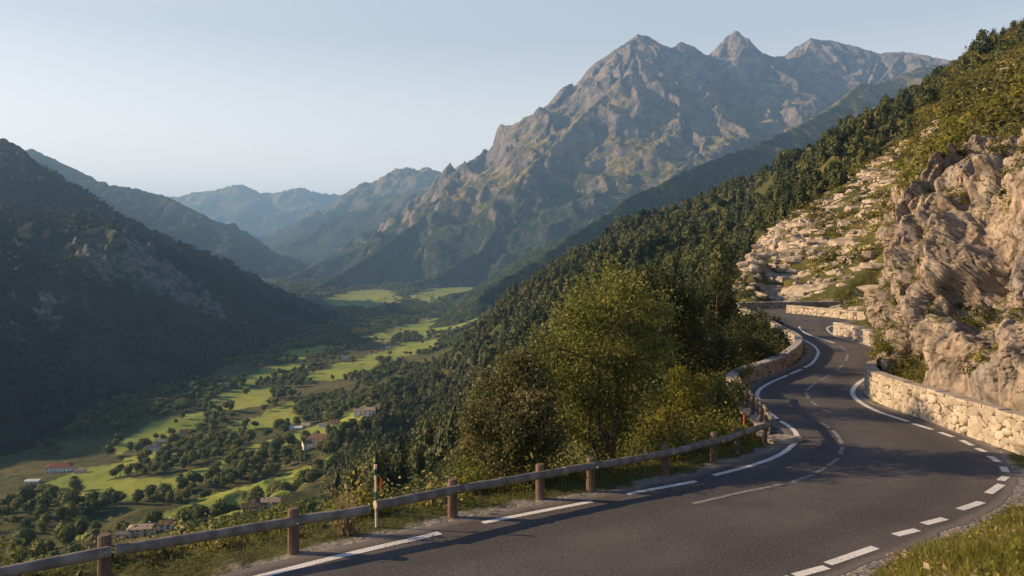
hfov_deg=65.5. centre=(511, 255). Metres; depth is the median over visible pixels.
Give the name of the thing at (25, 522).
broadleaf tree
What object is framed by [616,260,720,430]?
deciduous tree
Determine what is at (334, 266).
range
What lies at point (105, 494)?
broadleaf tree
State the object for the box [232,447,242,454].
broadleaf tree
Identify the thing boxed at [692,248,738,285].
conifer
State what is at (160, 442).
house
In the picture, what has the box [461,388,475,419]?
conifer
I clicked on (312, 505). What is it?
broadleaf tree
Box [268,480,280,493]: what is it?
broadleaf tree
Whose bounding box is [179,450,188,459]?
broadleaf tree
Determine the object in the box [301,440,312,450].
house
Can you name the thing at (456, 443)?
conifer
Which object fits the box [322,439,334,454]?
broadleaf tree
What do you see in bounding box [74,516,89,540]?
broadleaf tree
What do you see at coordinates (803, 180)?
conifer
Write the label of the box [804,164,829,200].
conifer
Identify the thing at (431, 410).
broadleaf tree
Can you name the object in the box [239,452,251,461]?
broadleaf tree
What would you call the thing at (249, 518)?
broadleaf tree
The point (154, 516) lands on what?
broadleaf tree
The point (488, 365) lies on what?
conifer
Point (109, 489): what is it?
broadleaf tree
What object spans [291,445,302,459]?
broadleaf tree
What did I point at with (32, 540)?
broadleaf tree
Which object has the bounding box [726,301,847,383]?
stone wall
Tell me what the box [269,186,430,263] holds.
range
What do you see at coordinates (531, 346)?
conifer
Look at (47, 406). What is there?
hill woodland
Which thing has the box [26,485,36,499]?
broadleaf tree
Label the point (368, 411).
house
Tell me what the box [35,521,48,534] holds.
broadleaf tree
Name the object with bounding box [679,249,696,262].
conifer
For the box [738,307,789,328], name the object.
shrub
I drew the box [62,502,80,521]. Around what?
broadleaf tree
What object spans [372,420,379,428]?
broadleaf tree
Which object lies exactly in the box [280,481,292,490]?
broadleaf tree
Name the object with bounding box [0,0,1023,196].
sky
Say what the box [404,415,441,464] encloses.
conifer
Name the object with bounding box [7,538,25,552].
broadleaf tree
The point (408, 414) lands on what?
broadleaf tree
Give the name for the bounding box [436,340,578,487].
deciduous tree
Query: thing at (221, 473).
broadleaf tree
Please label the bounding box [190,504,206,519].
broadleaf tree
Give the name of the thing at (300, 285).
distant woodland
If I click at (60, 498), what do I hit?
broadleaf tree
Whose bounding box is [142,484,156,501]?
broadleaf tree
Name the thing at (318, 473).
broadleaf tree
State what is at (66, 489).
broadleaf tree
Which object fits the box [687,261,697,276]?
conifer
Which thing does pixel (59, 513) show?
broadleaf tree
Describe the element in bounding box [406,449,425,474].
conifer
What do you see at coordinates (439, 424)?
conifer
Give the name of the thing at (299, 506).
broadleaf tree
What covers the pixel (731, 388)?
shrub
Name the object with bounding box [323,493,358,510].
broadleaf tree
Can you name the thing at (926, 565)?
bank weeds
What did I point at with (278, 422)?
broadleaf tree
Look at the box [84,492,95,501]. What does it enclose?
broadleaf tree
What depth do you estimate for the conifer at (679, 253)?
261.31 m
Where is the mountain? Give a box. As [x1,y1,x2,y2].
[306,31,950,290]
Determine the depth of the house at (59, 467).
506.85 m
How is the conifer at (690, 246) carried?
on the hillside
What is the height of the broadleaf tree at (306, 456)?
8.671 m
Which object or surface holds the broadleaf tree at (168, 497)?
on the hillside
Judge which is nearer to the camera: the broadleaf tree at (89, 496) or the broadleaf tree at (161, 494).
the broadleaf tree at (89, 496)
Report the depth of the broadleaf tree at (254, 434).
567.97 m
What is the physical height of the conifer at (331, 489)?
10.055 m
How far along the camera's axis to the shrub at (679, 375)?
29.02 m
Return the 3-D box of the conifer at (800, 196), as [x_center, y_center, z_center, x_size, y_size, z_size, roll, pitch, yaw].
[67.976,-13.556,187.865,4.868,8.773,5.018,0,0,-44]
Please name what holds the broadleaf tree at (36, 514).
on the hillside
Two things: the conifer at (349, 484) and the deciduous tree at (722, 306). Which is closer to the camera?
the deciduous tree at (722, 306)
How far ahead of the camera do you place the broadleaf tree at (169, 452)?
502.95 m
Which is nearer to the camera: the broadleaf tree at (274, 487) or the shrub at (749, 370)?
the shrub at (749, 370)
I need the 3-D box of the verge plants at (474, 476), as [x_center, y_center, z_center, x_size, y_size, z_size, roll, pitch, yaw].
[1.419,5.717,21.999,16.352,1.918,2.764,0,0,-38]
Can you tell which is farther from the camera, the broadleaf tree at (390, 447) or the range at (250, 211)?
the range at (250, 211)
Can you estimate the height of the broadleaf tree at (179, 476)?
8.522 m
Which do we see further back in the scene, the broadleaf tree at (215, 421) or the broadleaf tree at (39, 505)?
the broadleaf tree at (215, 421)
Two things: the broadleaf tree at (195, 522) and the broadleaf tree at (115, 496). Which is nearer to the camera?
the broadleaf tree at (195, 522)
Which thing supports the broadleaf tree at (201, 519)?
on the hillside
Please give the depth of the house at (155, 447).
575.46 m
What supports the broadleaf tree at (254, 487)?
on the hillside
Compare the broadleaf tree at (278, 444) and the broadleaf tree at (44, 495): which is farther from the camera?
the broadleaf tree at (278, 444)
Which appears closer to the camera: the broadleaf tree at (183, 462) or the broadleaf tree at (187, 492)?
the broadleaf tree at (187, 492)
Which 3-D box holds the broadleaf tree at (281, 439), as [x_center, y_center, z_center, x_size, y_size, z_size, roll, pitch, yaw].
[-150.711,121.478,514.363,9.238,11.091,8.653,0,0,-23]
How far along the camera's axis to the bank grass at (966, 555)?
10.46 m
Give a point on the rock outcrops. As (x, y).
(786, 251)
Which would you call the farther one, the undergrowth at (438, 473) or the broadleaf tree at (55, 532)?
the broadleaf tree at (55, 532)
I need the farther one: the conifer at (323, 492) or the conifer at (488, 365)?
the conifer at (323, 492)
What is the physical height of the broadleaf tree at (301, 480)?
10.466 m
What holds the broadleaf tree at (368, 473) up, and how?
on the hillside
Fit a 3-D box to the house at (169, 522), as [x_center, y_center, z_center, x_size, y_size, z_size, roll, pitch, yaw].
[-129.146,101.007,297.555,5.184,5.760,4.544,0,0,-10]
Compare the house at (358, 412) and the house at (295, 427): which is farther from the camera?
the house at (295, 427)
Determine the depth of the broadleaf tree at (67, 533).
282.05 m
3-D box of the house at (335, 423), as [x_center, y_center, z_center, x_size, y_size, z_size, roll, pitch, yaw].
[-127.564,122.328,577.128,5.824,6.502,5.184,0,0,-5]
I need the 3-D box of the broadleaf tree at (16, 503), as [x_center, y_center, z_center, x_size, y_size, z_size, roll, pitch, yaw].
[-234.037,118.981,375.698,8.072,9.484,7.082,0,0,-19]
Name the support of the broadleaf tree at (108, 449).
on the hillside
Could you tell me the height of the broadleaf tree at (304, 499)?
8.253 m
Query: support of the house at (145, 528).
on the hillside
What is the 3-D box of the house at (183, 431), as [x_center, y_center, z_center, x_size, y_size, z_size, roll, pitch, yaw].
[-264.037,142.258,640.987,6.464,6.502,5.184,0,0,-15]
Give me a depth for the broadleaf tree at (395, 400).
537.01 m
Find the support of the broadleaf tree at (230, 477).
on the hillside
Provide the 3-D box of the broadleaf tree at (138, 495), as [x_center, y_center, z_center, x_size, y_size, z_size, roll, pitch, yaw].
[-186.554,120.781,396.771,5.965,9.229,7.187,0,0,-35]
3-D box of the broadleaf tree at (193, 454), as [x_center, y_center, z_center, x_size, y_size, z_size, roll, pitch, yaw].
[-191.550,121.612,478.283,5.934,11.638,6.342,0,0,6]
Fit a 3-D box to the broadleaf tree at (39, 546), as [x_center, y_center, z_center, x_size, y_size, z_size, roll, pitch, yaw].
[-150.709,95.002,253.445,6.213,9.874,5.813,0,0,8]
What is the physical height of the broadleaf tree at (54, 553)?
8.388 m
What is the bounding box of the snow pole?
[374,464,382,526]
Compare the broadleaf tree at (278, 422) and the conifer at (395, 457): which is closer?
the conifer at (395, 457)
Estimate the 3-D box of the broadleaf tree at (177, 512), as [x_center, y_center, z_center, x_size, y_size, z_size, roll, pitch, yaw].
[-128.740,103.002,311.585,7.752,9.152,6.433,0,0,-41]
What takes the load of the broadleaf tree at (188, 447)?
on the hillside
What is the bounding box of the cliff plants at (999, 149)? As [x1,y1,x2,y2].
[864,122,1023,387]
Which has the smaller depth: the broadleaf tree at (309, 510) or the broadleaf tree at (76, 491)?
the broadleaf tree at (309, 510)
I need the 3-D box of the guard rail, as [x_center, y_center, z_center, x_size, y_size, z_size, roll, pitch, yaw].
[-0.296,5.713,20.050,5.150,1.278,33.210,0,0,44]
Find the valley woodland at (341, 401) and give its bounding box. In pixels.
[0,339,462,533]
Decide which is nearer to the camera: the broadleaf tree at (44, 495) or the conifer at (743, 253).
the conifer at (743, 253)
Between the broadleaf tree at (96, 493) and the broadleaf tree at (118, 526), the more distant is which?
the broadleaf tree at (96, 493)
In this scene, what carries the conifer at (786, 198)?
on the hillside
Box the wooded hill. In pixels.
[0,138,334,456]
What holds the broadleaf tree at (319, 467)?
on the hillside
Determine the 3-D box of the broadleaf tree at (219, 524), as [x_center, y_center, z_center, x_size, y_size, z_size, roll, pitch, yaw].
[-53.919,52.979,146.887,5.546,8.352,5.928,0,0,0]
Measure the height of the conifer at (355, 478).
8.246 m
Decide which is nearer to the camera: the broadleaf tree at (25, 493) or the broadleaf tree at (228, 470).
the broadleaf tree at (25, 493)
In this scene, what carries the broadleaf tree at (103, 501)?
on the hillside
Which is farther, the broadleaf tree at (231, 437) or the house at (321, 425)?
the house at (321, 425)
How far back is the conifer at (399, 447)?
144.97 m
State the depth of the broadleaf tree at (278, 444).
503.43 m
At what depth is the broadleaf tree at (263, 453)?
482.55 m
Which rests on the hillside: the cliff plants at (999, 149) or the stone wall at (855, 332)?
the stone wall at (855, 332)
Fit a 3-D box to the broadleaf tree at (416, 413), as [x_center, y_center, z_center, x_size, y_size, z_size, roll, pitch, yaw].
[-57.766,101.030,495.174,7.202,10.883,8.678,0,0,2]
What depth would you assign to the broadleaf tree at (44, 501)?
381.12 m
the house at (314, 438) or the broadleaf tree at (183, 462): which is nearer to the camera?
the broadleaf tree at (183, 462)
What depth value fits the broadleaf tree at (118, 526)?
341.61 m
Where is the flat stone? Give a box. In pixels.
[767,434,802,443]
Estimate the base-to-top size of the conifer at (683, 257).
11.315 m
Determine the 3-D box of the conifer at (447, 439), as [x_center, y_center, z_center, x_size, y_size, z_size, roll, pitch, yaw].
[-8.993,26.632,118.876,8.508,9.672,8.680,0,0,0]
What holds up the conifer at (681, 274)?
on the hillside
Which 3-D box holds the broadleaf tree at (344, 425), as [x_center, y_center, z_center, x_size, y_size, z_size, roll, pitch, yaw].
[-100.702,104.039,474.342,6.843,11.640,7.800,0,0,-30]
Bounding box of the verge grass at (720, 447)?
[24,399,770,575]
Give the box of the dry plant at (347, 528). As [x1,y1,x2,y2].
[327,484,369,536]
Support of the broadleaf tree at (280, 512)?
on the hillside
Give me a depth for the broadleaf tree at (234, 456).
465.10 m
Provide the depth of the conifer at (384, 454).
150.96 m
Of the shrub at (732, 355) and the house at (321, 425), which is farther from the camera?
the house at (321, 425)
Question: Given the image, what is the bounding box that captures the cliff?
[864,125,1023,412]
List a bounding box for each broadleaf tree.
[1,493,17,505]
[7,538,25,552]
[9,497,24,513]
[11,526,37,545]
[12,546,29,560]
[17,487,32,502]
[21,519,32,528]
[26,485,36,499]
[27,498,37,511]
[28,538,42,548]
[29,538,50,559]
[29,554,47,560]
[32,508,46,520]
[34,503,48,511]
[35,483,46,496]
[35,492,53,503]
[35,497,50,507]
[35,512,52,524]
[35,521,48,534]
[42,483,58,503]
[43,438,54,451]
[44,539,56,551]
[47,550,61,556]
[52,520,72,544]
[54,506,65,522]
[56,490,65,503]
[56,521,78,547]
[57,487,69,497]
[59,490,76,505]
[61,543,83,553]
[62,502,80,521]
[68,479,84,490]
[69,487,80,500]
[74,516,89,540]
[82,498,99,514]
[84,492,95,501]
[85,489,99,499]
[89,520,101,529]
[95,495,111,511]
[99,491,110,497]
[102,444,115,456]
[106,487,117,500]
[110,491,120,502]
[113,519,126,530]
[131,488,144,504]
[142,456,150,464]
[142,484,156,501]
[143,509,165,523]
[153,449,165,462]
[154,482,173,494]
[156,486,170,505]
[164,489,174,505]
[165,449,175,459]
[169,433,178,441]
[171,447,179,452]
[174,507,186,523]
[175,472,183,482]
[176,477,189,488]
[176,510,191,525]
[176,527,194,534]
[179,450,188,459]
[179,458,187,470]
[182,443,192,452]
[182,487,191,500]
[185,470,202,482]
[186,502,199,519]
[186,519,202,529]
[187,449,197,465]
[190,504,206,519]
[198,517,211,523]
[203,465,218,480]
[207,419,218,427]
[207,521,228,529]
[208,500,229,516]
[216,470,227,476]
[224,468,233,482]
[224,517,246,527]
[225,472,235,485]
[227,435,235,445]
[227,511,243,518]
[228,502,240,511]
[230,454,238,460]
[230,513,249,521]
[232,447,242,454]
[232,465,247,481]
[236,460,248,477]
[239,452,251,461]
[242,429,253,443]
[242,511,257,517]
[244,486,264,500]
[246,495,257,501]
[247,487,264,500]
[247,514,263,522]
[248,429,255,442]
[248,456,258,466]
[251,463,263,471]
[254,448,268,458]
[259,441,268,449]
[262,461,274,476]
[263,505,279,517]
[267,439,281,450]
[268,442,276,452]
[268,448,276,457]
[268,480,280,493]
[272,435,285,444]
[273,418,285,430]
[273,509,284,518]
[280,446,291,456]
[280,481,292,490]
[282,502,307,516]
[283,433,293,445]
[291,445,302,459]
[295,468,311,483]
[296,476,308,487]
[296,497,308,504]
[298,451,309,463]
[299,508,312,514]
[303,499,318,511]
[304,471,317,482]
[310,468,322,478]
[312,463,324,468]
[316,440,327,451]
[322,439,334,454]
[323,462,333,477]
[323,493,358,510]
[326,409,334,418]
[328,429,343,439]
[330,451,342,459]
[338,421,348,435]
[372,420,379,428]
[384,444,393,452]
[389,398,398,403]
[404,410,412,423]
[413,409,423,417]
[424,408,429,417]
[429,406,433,414]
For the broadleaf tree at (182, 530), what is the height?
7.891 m
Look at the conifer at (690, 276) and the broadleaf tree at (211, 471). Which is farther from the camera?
the broadleaf tree at (211, 471)
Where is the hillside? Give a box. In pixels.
[0,23,1023,575]
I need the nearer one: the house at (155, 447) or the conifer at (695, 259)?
the conifer at (695, 259)
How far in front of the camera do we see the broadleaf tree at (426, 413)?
491.52 m
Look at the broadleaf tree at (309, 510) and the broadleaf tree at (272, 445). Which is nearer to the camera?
the broadleaf tree at (309, 510)
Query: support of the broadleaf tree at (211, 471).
on the hillside
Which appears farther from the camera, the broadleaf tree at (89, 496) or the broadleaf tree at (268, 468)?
the broadleaf tree at (268, 468)
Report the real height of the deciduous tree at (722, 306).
7.352 m
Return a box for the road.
[218,309,1016,575]
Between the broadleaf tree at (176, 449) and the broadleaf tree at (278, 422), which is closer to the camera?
the broadleaf tree at (176, 449)
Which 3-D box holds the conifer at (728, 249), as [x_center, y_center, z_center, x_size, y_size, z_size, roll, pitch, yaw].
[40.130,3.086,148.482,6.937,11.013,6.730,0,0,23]
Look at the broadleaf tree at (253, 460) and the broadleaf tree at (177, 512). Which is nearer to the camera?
the broadleaf tree at (177, 512)
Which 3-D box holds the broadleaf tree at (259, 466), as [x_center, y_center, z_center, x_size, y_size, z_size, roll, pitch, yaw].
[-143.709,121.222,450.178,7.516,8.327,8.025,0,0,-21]
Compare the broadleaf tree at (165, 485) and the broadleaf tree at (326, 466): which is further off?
the broadleaf tree at (165, 485)
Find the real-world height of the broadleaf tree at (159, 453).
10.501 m
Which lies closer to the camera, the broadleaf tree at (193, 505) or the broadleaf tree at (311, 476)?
the broadleaf tree at (193, 505)
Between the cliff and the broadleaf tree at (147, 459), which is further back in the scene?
the broadleaf tree at (147, 459)
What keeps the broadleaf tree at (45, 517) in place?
on the hillside
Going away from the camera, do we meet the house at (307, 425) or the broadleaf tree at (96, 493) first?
the broadleaf tree at (96, 493)
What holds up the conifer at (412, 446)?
on the hillside
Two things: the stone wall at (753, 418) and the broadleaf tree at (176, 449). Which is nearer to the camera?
the stone wall at (753, 418)
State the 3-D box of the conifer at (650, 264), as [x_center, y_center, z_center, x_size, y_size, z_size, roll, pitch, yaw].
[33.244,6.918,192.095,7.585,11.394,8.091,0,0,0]
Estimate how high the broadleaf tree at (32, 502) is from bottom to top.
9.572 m
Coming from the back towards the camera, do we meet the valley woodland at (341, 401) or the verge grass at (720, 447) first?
the valley woodland at (341, 401)
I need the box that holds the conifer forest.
[320,20,1023,494]
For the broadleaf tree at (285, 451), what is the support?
on the hillside
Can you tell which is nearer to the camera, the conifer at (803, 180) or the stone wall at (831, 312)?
the stone wall at (831, 312)
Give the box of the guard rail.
[0,376,774,575]
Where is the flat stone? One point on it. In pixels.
(779, 439)
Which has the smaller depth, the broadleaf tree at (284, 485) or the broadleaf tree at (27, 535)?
the broadleaf tree at (27, 535)
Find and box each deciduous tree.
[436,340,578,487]
[517,247,688,461]
[551,279,685,456]
[553,279,685,430]
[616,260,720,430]
[681,265,751,349]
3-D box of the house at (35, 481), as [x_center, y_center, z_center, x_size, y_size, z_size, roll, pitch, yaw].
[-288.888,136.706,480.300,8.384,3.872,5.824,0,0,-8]
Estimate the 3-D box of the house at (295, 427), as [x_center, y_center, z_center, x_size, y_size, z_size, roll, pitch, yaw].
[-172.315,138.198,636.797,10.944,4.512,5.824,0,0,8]
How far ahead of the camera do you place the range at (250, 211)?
11766.20 m
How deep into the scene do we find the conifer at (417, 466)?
117.25 m
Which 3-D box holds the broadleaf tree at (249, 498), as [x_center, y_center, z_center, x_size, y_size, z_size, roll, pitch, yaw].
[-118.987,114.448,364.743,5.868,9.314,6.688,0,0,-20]
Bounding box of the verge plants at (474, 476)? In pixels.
[263,401,757,533]
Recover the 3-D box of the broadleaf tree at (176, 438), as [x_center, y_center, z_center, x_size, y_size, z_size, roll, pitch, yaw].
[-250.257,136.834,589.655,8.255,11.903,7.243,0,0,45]
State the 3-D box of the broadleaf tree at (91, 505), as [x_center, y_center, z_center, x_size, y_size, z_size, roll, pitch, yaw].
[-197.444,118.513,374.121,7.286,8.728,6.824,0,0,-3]
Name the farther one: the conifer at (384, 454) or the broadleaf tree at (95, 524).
the broadleaf tree at (95, 524)
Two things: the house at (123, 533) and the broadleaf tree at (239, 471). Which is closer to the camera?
the house at (123, 533)
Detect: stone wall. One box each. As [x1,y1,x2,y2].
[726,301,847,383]
[733,398,770,439]
[786,305,866,319]
[833,322,872,345]
[864,360,1023,455]
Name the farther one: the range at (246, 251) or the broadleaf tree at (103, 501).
the range at (246, 251)
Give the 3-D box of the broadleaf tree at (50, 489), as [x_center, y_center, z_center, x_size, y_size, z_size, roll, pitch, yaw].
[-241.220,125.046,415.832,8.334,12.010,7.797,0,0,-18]
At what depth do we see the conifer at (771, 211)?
193.96 m
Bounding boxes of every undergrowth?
[0,334,789,575]
[371,256,769,507]
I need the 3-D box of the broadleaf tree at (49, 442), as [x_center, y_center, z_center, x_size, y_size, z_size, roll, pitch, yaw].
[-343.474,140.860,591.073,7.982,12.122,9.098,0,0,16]
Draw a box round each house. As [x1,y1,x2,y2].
[24,479,41,483]
[45,461,74,473]
[73,469,85,473]
[113,531,132,537]
[126,521,157,536]
[145,443,159,450]
[155,438,166,445]
[158,518,174,531]
[179,428,187,434]
[240,499,260,512]
[260,495,281,509]
[289,426,303,429]
[300,422,311,427]
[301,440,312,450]
[307,433,326,448]
[318,422,328,427]
[331,420,339,426]
[353,407,362,417]
[363,406,375,415]
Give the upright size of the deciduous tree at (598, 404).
7.538 m
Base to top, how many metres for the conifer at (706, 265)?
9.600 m
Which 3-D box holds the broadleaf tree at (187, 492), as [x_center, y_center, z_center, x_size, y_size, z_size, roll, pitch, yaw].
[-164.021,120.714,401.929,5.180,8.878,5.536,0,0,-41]
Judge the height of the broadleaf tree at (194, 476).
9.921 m
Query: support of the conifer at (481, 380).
on the hillside
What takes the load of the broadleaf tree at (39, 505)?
on the hillside
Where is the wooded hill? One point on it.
(105, 252)
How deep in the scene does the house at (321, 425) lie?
610.38 m
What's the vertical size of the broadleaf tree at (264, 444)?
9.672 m
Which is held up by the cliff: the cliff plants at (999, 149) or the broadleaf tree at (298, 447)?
the cliff plants at (999, 149)
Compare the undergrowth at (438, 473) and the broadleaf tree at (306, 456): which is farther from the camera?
the broadleaf tree at (306, 456)
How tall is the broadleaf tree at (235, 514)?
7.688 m
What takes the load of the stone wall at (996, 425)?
on the hillside
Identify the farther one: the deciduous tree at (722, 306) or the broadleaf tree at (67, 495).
the broadleaf tree at (67, 495)
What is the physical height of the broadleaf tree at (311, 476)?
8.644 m
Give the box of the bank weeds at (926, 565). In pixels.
[847,498,1023,575]
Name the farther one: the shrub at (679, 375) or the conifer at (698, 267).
the conifer at (698, 267)
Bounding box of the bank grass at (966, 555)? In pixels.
[864,498,1023,575]
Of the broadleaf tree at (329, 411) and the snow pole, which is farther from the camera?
the broadleaf tree at (329, 411)
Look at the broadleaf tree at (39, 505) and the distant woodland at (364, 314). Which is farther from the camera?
the distant woodland at (364, 314)
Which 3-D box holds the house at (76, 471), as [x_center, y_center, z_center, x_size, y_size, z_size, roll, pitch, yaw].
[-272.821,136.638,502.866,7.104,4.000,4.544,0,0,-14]
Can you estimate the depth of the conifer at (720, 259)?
118.44 m
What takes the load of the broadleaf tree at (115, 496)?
on the hillside
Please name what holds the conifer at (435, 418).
on the hillside
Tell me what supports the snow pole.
on the hillside
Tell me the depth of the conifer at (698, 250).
191.44 m
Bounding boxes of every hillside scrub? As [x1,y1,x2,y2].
[732,19,1023,315]
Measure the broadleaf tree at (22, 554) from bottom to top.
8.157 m
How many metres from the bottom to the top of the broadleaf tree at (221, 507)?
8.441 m
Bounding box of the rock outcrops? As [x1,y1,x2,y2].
[734,51,1020,310]
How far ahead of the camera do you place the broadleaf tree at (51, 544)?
279.53 m
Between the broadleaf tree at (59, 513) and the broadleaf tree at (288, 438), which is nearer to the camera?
the broadleaf tree at (59, 513)
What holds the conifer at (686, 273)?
on the hillside
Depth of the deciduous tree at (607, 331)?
42.27 m
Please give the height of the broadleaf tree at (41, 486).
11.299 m
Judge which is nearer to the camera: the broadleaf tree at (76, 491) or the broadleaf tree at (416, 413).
the broadleaf tree at (76, 491)
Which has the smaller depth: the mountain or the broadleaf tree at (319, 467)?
the broadleaf tree at (319, 467)
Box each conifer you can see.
[312,480,331,511]
[316,469,344,511]
[316,483,328,501]
[335,457,362,491]
[336,475,360,499]
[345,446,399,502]
[348,471,360,493]
[369,445,391,461]
[377,447,391,492]
[388,451,410,492]
[389,434,407,464]
[390,453,397,465]
[403,435,417,450]
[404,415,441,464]
[404,447,428,489]
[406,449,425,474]
[424,403,468,462]
[431,410,439,427]
[432,415,447,443]
[454,425,468,447]
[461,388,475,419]
[465,368,490,418]
[484,354,511,395]
[511,343,534,362]
[519,338,543,364]
[644,261,655,276]
[652,254,663,268]
[664,269,675,281]
[665,251,682,275]
[670,270,687,301]
[676,246,682,260]
[677,262,697,277]
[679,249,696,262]
[681,241,700,256]
[681,251,705,273]
[682,247,688,262]
[682,267,689,279]
[685,271,697,291]
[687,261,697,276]
[692,246,704,261]
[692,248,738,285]
[692,256,710,280]
[694,255,713,285]
[704,239,736,298]
[722,243,737,273]
[734,245,752,267]
[758,199,777,233]
[772,187,794,219]
[791,180,807,210]
[798,176,811,201]
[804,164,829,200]
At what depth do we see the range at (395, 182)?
8492.97 m
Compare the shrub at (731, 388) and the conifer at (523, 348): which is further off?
the conifer at (523, 348)
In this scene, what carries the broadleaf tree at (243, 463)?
on the hillside
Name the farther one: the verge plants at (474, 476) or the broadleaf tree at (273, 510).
the broadleaf tree at (273, 510)
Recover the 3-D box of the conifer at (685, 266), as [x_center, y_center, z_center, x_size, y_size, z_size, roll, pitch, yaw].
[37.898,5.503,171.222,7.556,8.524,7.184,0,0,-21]
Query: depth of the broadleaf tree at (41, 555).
237.15 m
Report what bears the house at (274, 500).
on the hillside
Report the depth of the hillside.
395.06 m
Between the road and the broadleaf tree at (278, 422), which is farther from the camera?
the broadleaf tree at (278, 422)
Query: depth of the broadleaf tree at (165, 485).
402.42 m
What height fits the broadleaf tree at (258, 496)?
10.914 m
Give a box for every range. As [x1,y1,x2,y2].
[25,149,309,277]
[170,184,342,236]
[251,164,461,247]
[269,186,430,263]
[269,242,365,280]
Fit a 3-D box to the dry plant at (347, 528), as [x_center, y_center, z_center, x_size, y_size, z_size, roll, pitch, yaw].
[-3.504,5.475,17.154,0.908,1.081,0.777,0,0,0]
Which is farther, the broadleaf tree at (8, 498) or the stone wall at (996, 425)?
the broadleaf tree at (8, 498)
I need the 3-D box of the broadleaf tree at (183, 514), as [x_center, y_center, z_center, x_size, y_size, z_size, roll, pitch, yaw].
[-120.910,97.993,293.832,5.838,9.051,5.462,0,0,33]
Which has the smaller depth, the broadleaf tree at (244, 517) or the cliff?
the cliff
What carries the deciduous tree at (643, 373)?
on the hillside
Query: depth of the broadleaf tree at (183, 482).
412.78 m
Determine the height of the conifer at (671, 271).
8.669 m
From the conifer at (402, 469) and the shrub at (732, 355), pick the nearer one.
the shrub at (732, 355)
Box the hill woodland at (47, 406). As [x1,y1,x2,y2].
[0,158,340,445]
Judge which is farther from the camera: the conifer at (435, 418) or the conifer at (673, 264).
the conifer at (673, 264)
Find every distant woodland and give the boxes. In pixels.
[215,293,491,369]
[267,277,472,298]
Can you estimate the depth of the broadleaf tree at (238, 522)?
130.92 m
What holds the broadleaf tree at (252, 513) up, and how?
on the hillside
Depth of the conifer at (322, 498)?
172.62 m
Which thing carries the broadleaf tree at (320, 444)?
on the hillside
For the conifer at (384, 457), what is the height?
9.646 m
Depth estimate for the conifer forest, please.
406.26 m
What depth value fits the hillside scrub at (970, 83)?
112.47 m
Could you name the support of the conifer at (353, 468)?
on the hillside
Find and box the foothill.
[428,60,957,327]
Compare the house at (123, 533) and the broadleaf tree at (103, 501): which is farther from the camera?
the broadleaf tree at (103, 501)
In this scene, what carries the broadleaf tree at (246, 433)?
on the hillside
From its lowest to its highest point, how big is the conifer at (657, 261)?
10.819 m
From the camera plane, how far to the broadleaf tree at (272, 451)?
478.99 m
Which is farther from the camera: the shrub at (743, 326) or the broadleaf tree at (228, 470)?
the broadleaf tree at (228, 470)
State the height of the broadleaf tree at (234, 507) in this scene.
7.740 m
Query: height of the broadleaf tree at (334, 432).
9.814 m
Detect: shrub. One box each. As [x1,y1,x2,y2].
[625,362,718,451]
[688,374,756,421]
[692,327,786,387]
[718,359,758,385]
[722,313,793,353]
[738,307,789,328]
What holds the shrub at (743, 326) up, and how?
on the hillside
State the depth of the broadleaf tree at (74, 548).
241.43 m
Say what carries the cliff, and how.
on the hillside
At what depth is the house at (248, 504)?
275.67 m
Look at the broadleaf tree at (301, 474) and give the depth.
375.24 m
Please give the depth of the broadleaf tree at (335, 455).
378.53 m
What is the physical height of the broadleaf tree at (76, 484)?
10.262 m

